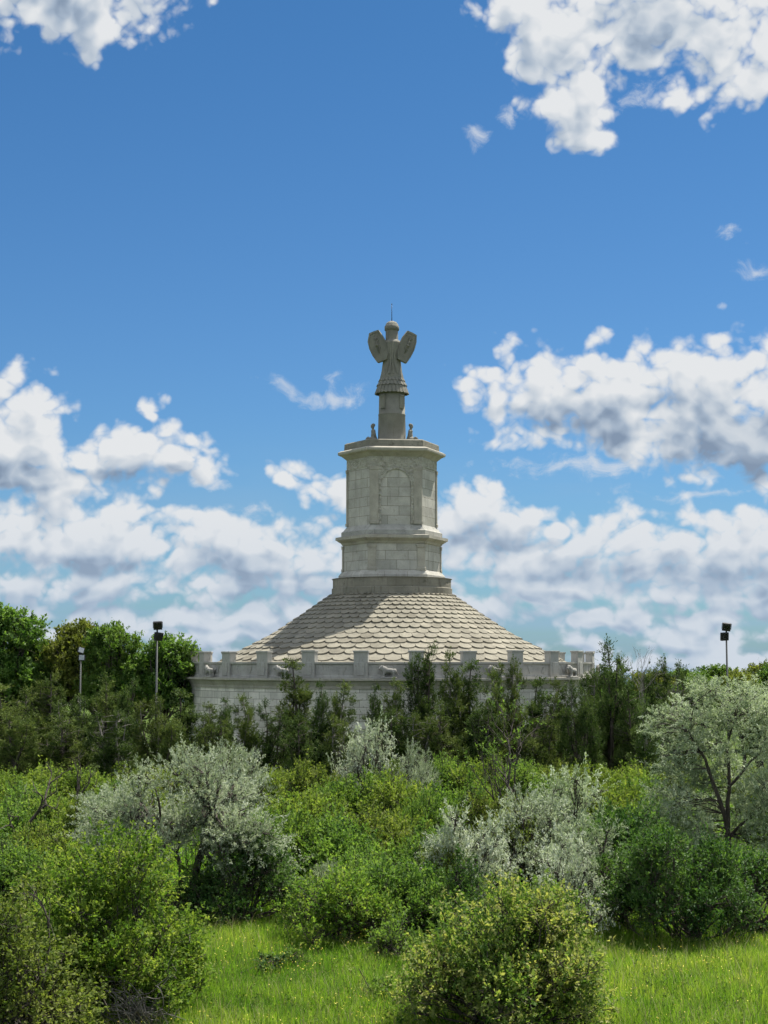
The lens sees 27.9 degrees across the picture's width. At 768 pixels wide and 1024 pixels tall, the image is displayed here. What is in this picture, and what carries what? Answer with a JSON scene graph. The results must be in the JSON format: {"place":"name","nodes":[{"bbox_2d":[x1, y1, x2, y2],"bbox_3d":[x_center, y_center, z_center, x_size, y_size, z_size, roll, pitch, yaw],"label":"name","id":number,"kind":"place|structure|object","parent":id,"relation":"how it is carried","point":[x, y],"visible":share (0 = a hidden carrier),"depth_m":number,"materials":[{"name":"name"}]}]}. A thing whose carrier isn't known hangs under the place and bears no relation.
{"place":"outdoors","nodes":[
{"label":"outdoors","id":0,"kind":"place"},
{"bbox_2d":[0,770,767,910],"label":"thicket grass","id":1,"kind":"structure","parent":0,"point":[193,860],"depth_m":56.48,"materials":[{"name":"green plant"}]},
{"bbox_2d":[0,0,767,679],"label":"sky","id":2,"kind":"structure","parent":0,"point":[211,210],"materials":[{"name":"blue"}]},
{"bbox_2d":[1,705,767,1023],"bbox_3d":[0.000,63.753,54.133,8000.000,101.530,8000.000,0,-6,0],"label":"ground","id":3,"kind":"structure","parent":0,"point":[709,763],"depth_m":37.49,"materials":[{"name":"green plant"}]},
{"bbox_2d":[0,709,43,776],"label":"juniper tree","id":4,"kind":"object","parent":3,"relation":"on","point":[18,732],"visible":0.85,"depth_m":94.47,"materials":[{"name":"green plant"}]},
{"bbox_2d":[0,684,55,776],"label":"juniper tree","id":5,"kind":"object","parent":3,"relation":"on","point":[19,709],"visible":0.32,"depth_m":100.25,"materials":[{"name":"green plant"}]},
{"bbox_2d":[0,826,56,903],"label":"green bush","id":6,"kind":"object","parent":3,"relation":"on","point":[12,858],"visible":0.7,"depth_m":47.46,"materials":[{"name":"green plant"}]},
{"bbox_2d":[0,602,57,740],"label":"broadleaf tree","id":7,"kind":"object","parent":3,"relation":"on","point":[19,633],"visible":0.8,"depth_m":121.13,"materials":[{"name":"green plant"}]},
{"bbox_2d":[0,788,58,841],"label":"green bush","id":8,"kind":"object","parent":3,"relation":"on","point":[24,817],"visible":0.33,"depth_m":58.78,"materials":[{"name":"green plant"}]},
{"bbox_2d":[0,776,58,818],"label":"green bush","id":9,"kind":"object","parent":3,"relation":"on","point":[32,796],"visible":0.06,"depth_m":64.17,"materials":[{"name":"green plant"}]},
{"bbox_2d":[3,808,71,853],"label":"green bush","id":10,"kind":"object","parent":3,"relation":"on","point":[39,834],"visible":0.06,"depth_m":52.91,"materials":[{"name":"green plant"}]},
{"bbox_2d":[11,636,78,717],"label":"broadleaf tree","id":11,"kind":"object","parent":3,"relation":"on","point":[38,645],"visible":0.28,"depth_m":121.65,"materials":[{"name":"green plant"}]},
{"bbox_2d":[21,670,69,770],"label":"juniper tree","id":12,"kind":"object","parent":3,"relation":"on","point":[58,690],"visible":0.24,"depth_m":103.06,"materials":[{"name":"green plant"}]},
{"bbox_2d":[14,755,76,805],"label":"green bush","id":13,"kind":"object","parent":3,"relation":"on","point":[38,775],"visible":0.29,"depth_m":75.11,"materials":[{"name":"green plant"}]},
{"bbox_2d":[16,784,86,841],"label":"green bush","id":14,"kind":"object","parent":3,"relation":"on","point":[59,808],"visible":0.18,"depth_m":59.68,"materials":[{"name":"green plant"}]},
{"bbox_2d":[0,863,110,1023],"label":"green bush","id":15,"kind":"object","parent":3,"relation":"on","point":[21,992],"visible":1,"depth_m":29.32,"materials":[{"name":"green plant"}]},
{"bbox_2d":[27,707,97,776],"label":"juniper tree","id":16,"kind":"object","parent":3,"relation":"on","point":[60,753],"visible":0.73,"depth_m":94.45,"materials":[{"name":"green plant"}]},
{"bbox_2d":[15,817,114,897],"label":"green bush","id":17,"kind":"object","parent":3,"relation":"on","point":[58,840],"visible":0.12,"depth_m":49.60,"materials":[{"name":"green plant"}]},
{"bbox_2d":[40,692,98,769],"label":"juniper tree","id":18,"kind":"object","parent":3,"relation":"on","point":[77,710],"visible":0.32,"depth_m":100.68,"materials":[{"name":"green plant"}]},
{"bbox_2d":[36,617,103,728],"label":"broadleaf tree","id":19,"kind":"object","parent":3,"relation":"on","point":[69,637],"visible":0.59,"depth_m":121.52,"materials":[{"name":"green plant"}]},
{"bbox_2d":[55,790,110,840],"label":"green bush","id":20,"kind":"object","parent":3,"relation":"on","point":[74,810],"visible":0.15,"depth_m":57.78,"materials":[{"name":"green plant"}]},
{"bbox_2d":[53,760,118,809],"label":"green bush","id":21,"kind":"object","parent":3,"relation":"on","point":[84,778],"visible":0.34,"depth_m":75.68,"materials":[{"name":"green plant"}]},
{"bbox_2d":[78,669,137,770],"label":"juniper tree","id":22,"kind":"object","parent":3,"relation":"on","point":[102,698],"visible":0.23,"depth_m":100.80,"materials":[{"name":"green plant"}]},
{"bbox_2d":[72,619,151,718],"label":"broadleaf tree","id":23,"kind":"object","parent":3,"relation":"on","point":[106,642],"visible":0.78,"depth_m":119.73,"materials":[{"name":"green plant"}]},
{"bbox_2d":[81,706,142,779],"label":"juniper tree","id":24,"kind":"object","parent":3,"relation":"on","point":[112,751],"visible":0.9,"depth_m":93.93,"materials":[{"name":"green plant"}]},
{"bbox_2d":[17,810,221,1022],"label":"green bush","id":25,"kind":"object","parent":3,"relation":"on","point":[81,912],"visible":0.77,"depth_m":32.32,"materials":[{"name":"green plant"}]},
{"bbox_2d":[104,674,147,774],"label":"juniper tree","id":26,"kind":"object","parent":3,"relation":"on","point":[125,697],"visible":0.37,"depth_m":100.64,"materials":[{"name":"green plant"}]},
{"bbox_2d":[94,946,184,1023],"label":"dead brush","id":27,"kind":"object","parent":3,"relation":"on","point":[138,1012],"visible":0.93,"depth_m":31.01,"materials":[{"name":"grey plant"}]},
{"bbox_2d":[129,690,167,773],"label":"juniper tree","id":28,"kind":"object","parent":3,"relation":"on","point":[156,739],"visible":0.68,"depth_m":99.08,"materials":[{"name":"green plant"}]},
{"bbox_2d":[115,630,201,724],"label":"broadleaf tree","id":29,"kind":"object","parent":3,"relation":"on","point":[177,655],"visible":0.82,"depth_m":118.49,"materials":[{"name":"green plant"}]},
{"bbox_2d":[144,711,196,774],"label":"juniper tree","id":30,"kind":"object","parent":3,"relation":"on","point":[173,729],"visible":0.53,"depth_m":93.81,"materials":[{"name":"green plant"}]},
{"bbox_2d":[166,687,200,767],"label":"juniper tree","id":31,"kind":"object","parent":3,"relation":"on","point":[188,719],"visible":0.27,"depth_m":100.97,"materials":[{"name":"green plant"}]},
{"bbox_2d":[60,731,313,910],"bbox_3d":[-5.953,9.301,45.636,7.780,5.764,5.592,0,-6,0],"label":"silver tree","id":32,"kind":"object","parent":3,"relation":"on","point":[205,796],"visible":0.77,"depth_m":44.72,"materials":[{"name":"green plant"}]},
{"bbox_2d":[188,716,235,778],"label":"juniper tree","id":33,"kind":"object","parent":3,"relation":"on","point":[223,731],"visible":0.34,"depth_m":95.00,"materials":[{"name":"green plant"}]},
{"bbox_2d":[190,736,280,820],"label":"silver shrub","id":34,"kind":"object","parent":3,"relation":"on","point":[251,770],"visible":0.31,"depth_m":66.07,"materials":[{"name":"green plant"}]},
{"bbox_2d":[227,693,263,774],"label":"juniper tree","id":35,"kind":"object","parent":3,"relation":"on","point":[245,734],"visible":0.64,"depth_m":99.08,"materials":[{"name":"green plant"}]},
{"bbox_2d":[177,815,321,926],"bbox_3d":[-4.048,10.429,44.818,4.102,3.366,3.640,2,-6,-19],"label":"green bush","id":36,"kind":"object","parent":3,"relation":"on","point":[213,885],"visible":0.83,"depth_m":44.31,"materials":[{"name":"green plant"}]},
{"bbox_2d":[249,697,295,773],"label":"juniper tree","id":37,"kind":"object","parent":3,"relation":"on","point":[268,746],"visible":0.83,"depth_m":99.21,"materials":[{"name":"green plant"}]},
{"bbox_2d":[217,792,333,902],"bbox_3d":[-3.534,10.885,49.950,4.042,3.729,4.195,1,-6,-9],"label":"green bush","id":38,"kind":"object","parent":3,"relation":"on","point":[291,825],"visible":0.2,"depth_m":49.36,"materials":[{"name":"green plant"}]},
{"bbox_2d":[268,655,314,769],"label":"juniper tree","id":39,"kind":"object","parent":3,"relation":"on","point":[303,696],"visible":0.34,"depth_m":102.94,"materials":[{"name":"green plant"}]},
{"bbox_2d":[277,709,322,774],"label":"juniper tree","id":40,"kind":"object","parent":3,"relation":"on","point":[298,747],"visible":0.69,"depth_m":95.11,"materials":[{"name":"green plant"}]},
{"bbox_2d":[256,778,355,830],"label":"green bush","id":41,"kind":"object","parent":3,"relation":"on","point":[317,804],"visible":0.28,"depth_m":60.97,"materials":[{"name":"green plant"}]},
{"bbox_2d":[277,748,346,801],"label":"green bush","id":42,"kind":"object","parent":3,"relation":"on","point":[298,779],"visible":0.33,"depth_m":74.18,"materials":[{"name":"green plant"}]},
{"bbox_2d":[304,680,334,772],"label":"juniper tree","id":43,"kind":"object","parent":3,"relation":"on","point":[319,716],"visible":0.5,"depth_m":100.91,"materials":[{"name":"green plant"}]},
{"bbox_2d":[285,797,385,885],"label":"green bush","id":44,"kind":"object","parent":3,"relation":"on","point":[337,838],"visible":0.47,"depth_m":49.14,"materials":[{"name":"green plant"}]},
{"bbox_2d":[318,712,356,778],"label":"juniper tree","id":45,"kind":"object","parent":3,"relation":"on","point":[339,726],"visible":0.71,"depth_m":94.71,"materials":[{"name":"green plant"}]},
{"bbox_2d":[272,851,411,951],"bbox_3d":[-1.140,10.576,41.645,3.914,2.766,3.462,3,-6,-32],"label":"green bush","id":46,"kind":"object","parent":3,"relation":"on","point":[346,905],"visible":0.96,"depth_m":41.05,"materials":[{"name":"green plant"}]},
{"bbox_2d":[321,679,362,773],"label":"juniper tree","id":47,"kind":"object","parent":3,"relation":"on","point":[338,712],"visible":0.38,"depth_m":100.46,"materials":[{"name":"green plant"}]},
{"bbox_2d":[317,839,400,911],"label":"green bush","id":48,"kind":"object","parent":3,"relation":"on","point":[350,856],"visible":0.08,"depth_m":45.00,"materials":[{"name":"green plant"}]},
{"bbox_2d":[313,758,411,819],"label":"green bush","id":49,"kind":"object","parent":3,"relation":"on","point":[344,790],"visible":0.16,"depth_m":63.32,"materials":[{"name":"green plant"}]},
{"bbox_2d":[326,705,402,793],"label":"silver shrub","id":50,"kind":"object","parent":3,"relation":"on","point":[356,756],"visible":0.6,"depth_m":77.19,"materials":[{"name":"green plant"}]},
{"bbox_2d":[0,894,767,1023],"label":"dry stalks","id":51,"kind":"object","parent":3,"relation":"on","point":[343,966],"visible":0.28,"depth_m":35.55,"materials":[{"name":"plant"}]},
{"bbox_2d":[328,794,440,863],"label":"green bush","id":52,"kind":"object","parent":3,"relation":"on","point":[396,833],"visible":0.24,"depth_m":51.81,"materials":[{"name":"green plant"}]},
{"bbox_2d":[365,705,411,773],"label":"juniper tree","id":53,"kind":"object","parent":3,"relation":"on","point":[393,725],"visible":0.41,"depth_m":95.13,"materials":[{"name":"green plant"}]},
{"bbox_2d":[185,304,600,767],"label":"monument","id":54,"kind":"object","parent":3,"relation":"on","point":[386,609],"visible":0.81,"depth_m":117.63,"materials":[{"name":"stone"}]},
{"bbox_2d":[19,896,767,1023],"bbox_3d":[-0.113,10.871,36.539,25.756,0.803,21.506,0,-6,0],"label":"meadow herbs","id":55,"kind":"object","parent":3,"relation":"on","point":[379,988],"visible":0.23,"depth_m":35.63,"materials":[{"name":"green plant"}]},
{"bbox_2d":[377,676,409,759],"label":"juniper tree","id":56,"kind":"object","parent":3,"relation":"on","point":[395,698],"visible":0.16,"depth_m":100.98,"materials":[{"name":"green plant"}]},
{"bbox_2d":[364,907,426,962],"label":"green bush","id":57,"kind":"object","parent":3,"relation":"on","point":[390,939],"visible":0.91,"depth_m":38.97,"materials":[{"name":"green plant"}]},
{"bbox_2d":[346,842,462,935],"bbox_3d":[0.498,10.483,42.527,3.422,2.744,3.288,1,-6,-14],"label":"green bush","id":58,"kind":"object","parent":3,"relation":"on","point":[420,897],"visible":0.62,"depth_m":42.35,"materials":[{"name":"green plant"}]},
{"bbox_2d":[351,765,464,825],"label":"green bush","id":59,"kind":"object","parent":3,"relation":"on","point":[389,794],"visible":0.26,"depth_m":61.65,"materials":[{"name":"green plant"}]},
{"bbox_2d":[390,738,434,793],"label":"silver shrub","id":60,"kind":"object","parent":3,"relation":"on","point":[410,774],"visible":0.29,"depth_m":77.10,"materials":[{"name":"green plant"}]},
{"bbox_2d":[393,710,438,772],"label":"juniper tree","id":61,"kind":"object","parent":3,"relation":"on","point":[414,724],"visible":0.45,"depth_m":95.11,"materials":[{"name":"green plant"}]},
{"bbox_2d":[394,639,439,749],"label":"juniper tree","id":62,"kind":"object","parent":3,"relation":"on","point":[421,704],"visible":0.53,"depth_m":102.91,"materials":[{"name":"green plant"}]},
{"bbox_2d":[374,814,481,875],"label":"green bush","id":63,"kind":"object","parent":3,"relation":"on","point":[412,853],"visible":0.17,"depth_m":49.45,"materials":[{"name":"green plant"}]},
{"bbox_2d":[398,774,459,836],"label":"green bush","id":64,"kind":"object","parent":3,"relation":"on","point":[427,804],"visible":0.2,"depth_m":57.12,"materials":[{"name":"green plant"}]},
{"bbox_2d":[414,697,465,768],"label":"juniper tree","id":65,"kind":"object","parent":3,"relation":"on","point":[440,745],"visible":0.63,"depth_m":95.16,"materials":[{"name":"green plant"}]},
{"bbox_2d":[393,842,490,931],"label":"green bush","id":66,"kind":"object","parent":3,"relation":"on","point":[465,882],"visible":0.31,"depth_m":42.66,"materials":[{"name":"green plant"}]},
{"bbox_2d":[413,748,471,798],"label":"green bush","id":67,"kind":"object","parent":3,"relation":"on","point":[445,771],"visible":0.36,"depth_m":79.85,"materials":[{"name":"green plant"}]},
{"bbox_2d":[434,646,470,763],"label":"juniper tree","id":68,"kind":"object","parent":3,"relation":"on","point":[452,699],"visible":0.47,"depth_m":100.33,"materials":[{"name":"green plant"}]},
{"bbox_2d":[427,768,493,835],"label":"green bush","id":69,"kind":"object","parent":3,"relation":"on","point":[450,796],"visible":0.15,"depth_m":63.72,"materials":[{"name":"green plant"}]},
{"bbox_2d":[407,793,530,901],"bbox_3d":[2.605,10.892,47.211,4.056,4.786,3.218,-1,-6,15],"label":"silver shrub","id":70,"kind":"object","parent":3,"relation":"on","point":[489,852],"visible":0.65,"depth_m":47.03,"materials":[{"name":"green plant"}]},
{"bbox_2d":[453,658,484,766],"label":"juniper tree","id":71,"kind":"object","parent":3,"relation":"on","point":[468,697],"visible":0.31,"depth_m":101.93,"materials":[{"name":"green plant"}]},
{"bbox_2d":[448,743,504,794],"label":"green bush","id":72,"kind":"object","parent":3,"relation":"on","point":[464,777],"visible":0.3,"depth_m":79.02,"materials":[{"name":"green plant"}]},
{"bbox_2d":[457,700,508,770],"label":"juniper tree","id":73,"kind":"object","parent":3,"relation":"on","point":[487,720],"visible":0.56,"depth_m":95.07,"materials":[{"name":"green plant"}]},
{"bbox_2d":[474,666,513,773],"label":"juniper tree","id":74,"kind":"object","parent":3,"relation":"on","point":[497,692],"visible":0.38,"depth_m":98.95,"materials":[{"name":"green plant"}]},
{"bbox_2d":[458,780,531,840],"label":"green bush","id":75,"kind":"object","parent":3,"relation":"on","point":[478,809],"visible":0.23,"depth_m":60.12,"materials":[{"name":"green plant"}]},
{"bbox_2d":[458,682,559,808],"bbox_3d":[4.563,10.229,61.840,2.868,6.792,5.010,-5,-7,41],"label":"bare tree","id":76,"kind":"object","parent":3,"relation":"on","point":[506,781],"visible":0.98,"depth_m":61.92,"materials":[{"name":"brown plant"}]},
{"bbox_2d":[490,656,527,771],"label":"juniper tree","id":77,"kind":"object","parent":3,"relation":"on","point":[513,672],"visible":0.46,"depth_m":101.98,"materials":[{"name":"green plant"}]},
{"bbox_2d":[382,868,636,1023],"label":"green bush","id":78,"kind":"object","parent":3,"relation":"on","point":[513,981],"visible":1,"depth_m":30.66,"materials":[{"name":"green plant"}]},
{"bbox_2d":[475,812,545,887],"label":"green bush","id":79,"kind":"object","parent":3,"relation":"on","point":[525,834],"visible":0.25,"depth_m":50.77,"materials":[{"name":"green plant"}]},
{"bbox_2d":[488,757,552,803],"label":"green bush","id":80,"kind":"object","parent":3,"relation":"on","point":[524,775],"visible":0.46,"depth_m":76.70,"materials":[{"name":"green plant"}]},
{"bbox_2d":[469,781,589,889],"bbox_3d":[5.222,10.864,51.141,4.727,3.908,3.720,3,-6,-28],"label":"silver shrub","id":81,"kind":"object","parent":3,"relation":"on","point":[529,862],"visible":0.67,"depth_m":50.94,"materials":[{"name":"green plant"}]},
{"bbox_2d":[512,676,555,762],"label":"juniper tree","id":82,"kind":"object","parent":3,"relation":"on","point":[541,700],"visible":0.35,"depth_m":100.15,"materials":[{"name":"green plant"}]},
{"bbox_2d":[516,701,565,773],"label":"juniper tree","id":83,"kind":"object","parent":3,"relation":"on","point":[531,745],"visible":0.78,"depth_m":94.95,"materials":[{"name":"green plant"}]},
{"bbox_2d":[544,676,567,774],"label":"juniper tree","id":84,"kind":"object","parent":3,"relation":"on","point":[551,708],"visible":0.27,"depth_m":100.51,"materials":[{"name":"green plant"}]},
{"bbox_2d":[517,752,620,853],"bbox_3d":[6.688,11.300,56.992,4.737,4.985,5.800,-1,-6,7],"label":"silver shrub","id":85,"kind":"object","parent":3,"relation":"on","point":[577,799],"visible":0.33,"depth_m":56.44,"materials":[{"name":"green plant"}]},
{"bbox_2d":[523,817,623,940],"bbox_3d":[5.092,10.276,42.109,2.886,3.800,3.534,-1,-6,13],"label":"silver shrub","id":86,"kind":"object","parent":3,"relation":"on","point":[573,874],"visible":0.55,"depth_m":42.09,"materials":[{"name":"green plant"}]},
{"bbox_2d":[526,808,628,902],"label":"silver shrub","id":87,"kind":"object","parent":3,"relation":"on","point":[599,833],"visible":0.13,"depth_m":46.87,"materials":[{"name":"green plant"}]},
{"bbox_2d":[561,676,593,767],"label":"juniper tree","id":88,"kind":"object","parent":3,"relation":"on","point":[572,695],"visible":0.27,"depth_m":99.74,"materials":[{"name":"green plant"}]},
{"bbox_2d":[551,694,607,774],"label":"juniper tree","id":89,"kind":"object","parent":3,"relation":"on","point":[590,748],"visible":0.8,"depth_m":93.21,"materials":[{"name":"green plant"}]},
{"bbox_2d":[556,754,620,802],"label":"green bush","id":90,"kind":"object","parent":3,"relation":"on","point":[591,775],"visible":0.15,"depth_m":77.47,"materials":[{"name":"green plant"}]},
{"bbox_2d":[574,665,606,755],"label":"juniper tree","id":91,"kind":"object","parent":3,"relation":"on","point":[591,685],"visible":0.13,"depth_m":104.41,"materials":[{"name":"green plant"}]},
{"bbox_2d":[583,633,646,771],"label":"juniper tree","id":92,"kind":"object","parent":3,"relation":"on","point":[611,708],"visible":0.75,"depth_m":100.23,"materials":[{"name":"green plant"}]},
{"bbox_2d":[578,770,658,831],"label":"green bush","id":93,"kind":"object","parent":3,"relation":"on","point":[613,797],"visible":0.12,"depth_m":60.16,"materials":[{"name":"green plant"}]},
{"bbox_2d":[582,837,658,926],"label":"green bush","id":94,"kind":"object","parent":3,"relation":"on","point":[606,862],"visible":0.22,"depth_m":43.51,"materials":[{"name":"green plant"}]},
{"bbox_2d":[595,755,661,794],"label":"green bush","id":95,"kind":"object","parent":3,"relation":"on","point":[635,769],"visible":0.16,"depth_m":76.37,"materials":[{"name":"green plant"}]},
{"bbox_2d":[575,788,683,884],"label":"green bush","id":96,"kind":"object","parent":3,"relation":"on","point":[631,823],"visible":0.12,"depth_m":48.27,"materials":[{"name":"green plant"}]},
{"bbox_2d":[609,682,660,774],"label":"juniper tree","id":97,"kind":"object","parent":3,"relation":"on","point":[629,735],"visible":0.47,"depth_m":98.00,"materials":[{"name":"green plant"}]},
{"bbox_2d":[624,694,672,777],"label":"juniper tree","id":98,"kind":"object","parent":3,"relation":"on","point":[647,745],"visible":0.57,"depth_m":92.83,"materials":[{"name":"green plant"}]},
{"bbox_2d":[644,653,689,771],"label":"juniper tree","id":99,"kind":"object","parent":3,"relation":"on","point":[667,677],"visible":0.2,"depth_m":104.39,"materials":[{"name":"green plant"}]},
{"bbox_2d":[590,777,767,943],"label":"green bush","id":100,"kind":"object","parent":3,"relation":"on","point":[653,881],"visible":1,"depth_m":40.84,"materials":[{"name":"green plant"}]},
{"bbox_2d":[636,673,767,879],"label":"silver tree","id":101,"kind":"object","parent":3,"relation":"on","point":[698,738],"visible":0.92,"depth_m":49.80,"materials":[{"name":"green plant"}]},
{"bbox_2d":[710,841,767,936],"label":"green bush","id":102,"kind":"object","parent":3,"relation":"on","point":[757,872],"visible":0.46,"depth_m":42.54,"materials":[{"name":"green plant"}]},
{"bbox_2d":[716,666,766,766],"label":"broadleaf tree","id":103,"kind":"object","parent":3,"relation":"on","point":[736,673],"visible":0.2,"depth_m":107.50,"materials":[{"name":"green plant"}]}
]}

